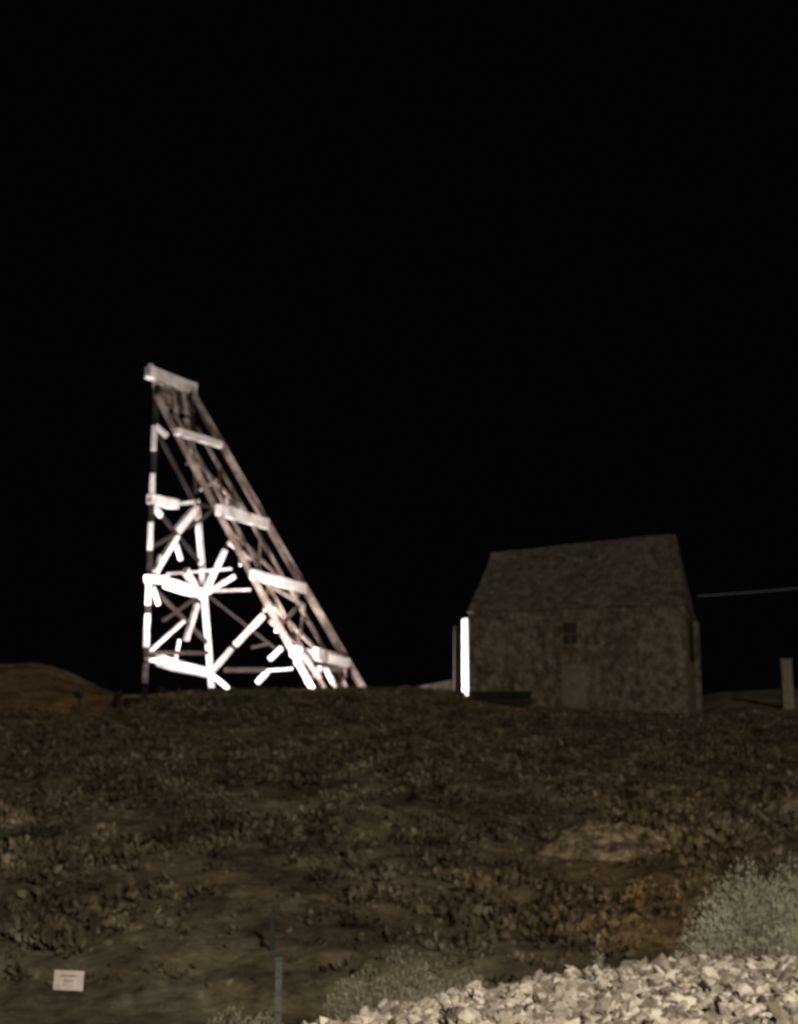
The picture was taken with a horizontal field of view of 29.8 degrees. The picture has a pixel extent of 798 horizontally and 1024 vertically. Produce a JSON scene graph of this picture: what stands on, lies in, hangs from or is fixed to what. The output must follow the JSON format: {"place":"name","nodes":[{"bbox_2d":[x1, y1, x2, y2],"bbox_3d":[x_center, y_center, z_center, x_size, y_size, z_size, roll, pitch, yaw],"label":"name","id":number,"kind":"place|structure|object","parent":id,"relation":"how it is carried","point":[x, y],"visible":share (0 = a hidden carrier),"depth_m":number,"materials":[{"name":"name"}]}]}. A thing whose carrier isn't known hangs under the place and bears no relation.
{"place":"outdoors","nodes":[
{"label":"outdoors","id":0,"kind":"place"},
{"bbox_2d":[0,663,797,1023],"bbox_3d":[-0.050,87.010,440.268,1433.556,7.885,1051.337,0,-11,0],"label":"ground","id":1,"kind":"structure","parent":0,"point":[138,995],"depth_m":18.00,"materials":[{"name":"brown soil"}]},
{"bbox_2d":[53,961,84,1015],"bbox_3d":[-1.998,2.882,9.081,0.186,0.320,0.020,0,-11,0],"label":"sign","id":2,"kind":"object","parent":1,"relation":"on","point":[68,980],"visible":1,"depth_m":9.08,"materials":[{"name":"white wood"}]},
{"bbox_2d":[73,691,84,705],"bbox_3d":[-10.647,6.207,49.918,0.259,0.481,0.300,11,-15,-42],"label":"floodlight","id":3,"kind":"object","parent":1,"relation":"on","point":[78,694],"visible":1,"depth_m":49.88,"materials":[{"name":"black metal"}]},
{"bbox_2d":[113,364,365,709],"bbox_3d":[-5.399,1.401,53.989,8.669,13.220,5.899,0,-11,0],"label":"mine headframe","id":4,"kind":"object","parent":1,"relation":"on","point":[230,507],"visible":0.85,"depth_m":54.29,"materials":[{"name":"brown wood"}]},
{"bbox_2d":[206,1002,283,1023],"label":"sagebrush","id":5,"kind":"object","parent":1,"relation":"on","point":[243,1021],"visible":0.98,"depth_m":9.89,"materials":[{"name":"green plant"}]},
{"bbox_2d":[274,957,282,1023],"bbox_3d":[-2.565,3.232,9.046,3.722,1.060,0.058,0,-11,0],"label":"fence post","id":6,"kind":"object","parent":1,"relation":"on","point":[278,992],"visible":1,"depth_m":9.10,"materials":[{"name":"wood"}]},
{"bbox_2d":[0,684,797,987],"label":"desert scrub","id":7,"kind":"object","parent":1,"relation":"on","point":[707,840],"visible":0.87,"depth_m":24.16,"materials":[{"name":"brown plant"}]},
{"bbox_2d":[0,687,797,986],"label":"slope rocks","id":8,"kind":"object","parent":1,"relation":"on","point":[360,937],"visible":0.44,"depth_m":22.68,"materials":[{"name":"brown stone"}]},
{"bbox_2d":[323,940,513,1022],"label":"sagebrush","id":9,"kind":"object","parent":1,"relation":"on","point":[378,998],"visible":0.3,"depth_m":10.85,"materials":[{"name":"green plant"}]},
{"bbox_2d":[419,680,453,691],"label":"concrete ramp","id":10,"kind":"structure","parent":1,"relation":"on","point":[449,684],"depth_m":55.90,"materials":[{"name":"grey concrete"}]},
{"bbox_2d":[454,625,461,691],"bbox_3d":[2.140,5.766,54.236,0.340,3.254,0.900,0,-11,0],"label":"lean to","id":11,"kind":"object","parent":1,"relation":"on","point":[458,658],"visible":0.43,"depth_m":53.89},
{"bbox_2d":[462,618,469,696],"bbox_3d":[2.358,5.467,53.141,0.050,3.400,0.519,4,-12,-21],"label":"corner board","id":12,"kind":"object","parent":1,"relation":"on","point":[465,656],"visible":0.64,"depth_m":53.17,"materials":[{"name":"white wood"}]},
{"bbox_2d":[469,621,469,685],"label":"wall","id":13,"kind":"structure","parent":1,"relation":"on","point":[469,653],"depth_m":53.07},
{"bbox_2d":[469,691,532,706],"bbox_3d":[3.491,6.414,51.440,2.275,0.604,0.887,-3,-12,13],"label":"lumber stack","id":14,"kind":"object","parent":1,"relation":"on","point":[502,698],"visible":0.84,"depth_m":51.04,"materials":[{"name":"brown wood"}]},
{"bbox_2d":[469,606,687,713],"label":"front wall","id":15,"kind":"structure","parent":1,"relation":"on","point":[654,645],"depth_m":51.91,"materials":[{"name":"brown stone"}]},
{"bbox_2d":[560,621,579,646],"bbox_3d":[5.932,4.248,52.208,0.680,0.900,0.050,-3,-12,15],"label":"window frame","id":16,"kind":"object","parent":15,"relation":"attached to","point":[570,644],"visible":1,"depth_m":52.17,"materials":[{"name":"brown wood"}]},
{"bbox_2d":[561,664,586,709],"bbox_3d":[6.035,6.234,51.765,0.835,1.950,0.043,-3,-12,15],"label":"door","id":17,"kind":"structure","parent":15,"relation":"attached to","point":[573,686],"depth_m":51.80,"materials":[{"name":"brown wood"}]},
{"bbox_2d":[468,534,684,612],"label":"front roof slope","id":18,"kind":"structure","parent":15,"relation":"on","point":[643,571],"depth_m":53.78,"materials":[{"name":"brown stone"}]},
{"bbox_2d":[481,615,677,705],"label":"wall patches","id":19,"kind":"structure","parent":15,"relation":"attached to","point":[596,678],"depth_m":52.13,"materials":[{"name":"stone"}]},
{"bbox_2d":[589,927,605,968],"bbox_3d":[1.749,3.945,12.973,0.294,0.846,0.297,0,-11,0],"label":"weed","id":20,"kind":"object","parent":1,"relation":"on","point":[598,958],"visible":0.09,"depth_m":12.99,"materials":[{"name":"green plant"}]},
{"bbox_2d":[531,820,672,860],"bbox_3d":[2.779,4.499,20.519,1.692,0.585,1.606,-8,-14,35],"label":"dirt mound","id":21,"kind":"object","parent":1,"relation":"on","point":[589,839],"visible":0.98,"depth_m":20.17,"materials":[{"name":"brown soil"}]},
{"bbox_2d":[643,800,701,816],"bbox_3d":[4.346,4.774,23.717,0.944,0.445,1.284,4,-12,-18],"label":"dirt mound","id":22,"kind":"object","parent":1,"relation":"on","point":[675,809],"visible":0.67,"depth_m":23.65,"materials":[{"name":"brown soil"}]},
{"bbox_2d":[684,606,696,712],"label":"wall","id":23,"kind":"structure","parent":1,"relation":"on","point":[691,687],"depth_m":52.00,"materials":[{"name":"brown stone"}]},
{"bbox_2d":[674,534,695,620],"bbox_3d":[10.202,2.248,54.149,0.596,3.021,5.119,-3,-12,15],"label":"roof hip","id":24,"kind":"object","parent":23,"relation":"on","point":[688,602],"visible":0.95,"depth_m":54.13,"materials":[{"name":"brown stone"}]},
{"bbox_2d":[688,617,694,662],"bbox_3d":[10.319,4.545,53.124,0.070,1.400,2.000,-3,-12,15],"label":"side opening","id":25,"kind":"object","parent":23,"relation":"attached to","point":[691,640],"visible":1,"depth_m":52.76,"materials":[{"name":"black"}]},
{"bbox_2d":[693,621,702,712],"bbox_3d":[10.998,5.915,55.222,0.180,3.750,0.850,-3,-12,15],"label":"side post","id":26,"kind":"object","parent":1,"relation":"on","point":[699,701],"visible":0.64,"depth_m":54.93,"materials":[{"name":"brown wood"}]},
{"bbox_2d":[670,854,797,961],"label":"sagebrush","id":27,"kind":"object","parent":1,"relation":"on","point":[773,936],"visible":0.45,"depth_m":12.67,"materials":[{"name":"green plant"}]},
{"bbox_2d":[752,789,797,818],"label":"dirt mound","id":28,"kind":"object","parent":1,"relation":"on","point":[786,801],"visible":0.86,"depth_m":22.55,"materials":[{"name":"brown soil"}]},
{"bbox_2d":[778,659,794,708],"bbox_3d":[14.135,6.321,54.837,0.440,1.881,0.400,0,-11,0],"label":"marker post","id":29,"kind":"object","parent":1,"relation":"on","point":[786,683],"visible":0.9,"depth_m":54.70,"materials":[{"name":"brown wood"}]},
{"bbox_3d":[21.077,7.926,56.430,2.000,12.500,0.280,0,-11,0],"label":"utility pole","id":30,"kind":"object","parent":1,"relation":"on","visible":0},
{"bbox_2d":[697,588,797,596],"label":"power line","id":31,"kind":"object","parent":30,"relation":"attached to","point":[748,592],"visible":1,"depth_m":54.64,"materials":[{"name":"metal"}]},
{"bbox_2d":[0,0,797,695],"label":"sky","id":32,"kind":"structure","parent":0,"point":[448,285],"materials":[{"name":"black"}]},
{"bbox_2d":[302,953,797,1023],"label":"gravel","id":33,"kind":"structure","parent":0,"point":[661,988],"depth_m":7.74,"materials":[{"name":"beige gravel"}]},
{"bbox_2d":[563,623,576,644],"bbox_3d":[5.943,4.233,52.211,0.500,0.750,0.025,-3,-12,15],"label":"window glass","id":34,"kind":"object","parent":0,"point":[569,628],"visible":1,"depth_m":52.20,"materials":[{"name":"black glass"}]}
]}

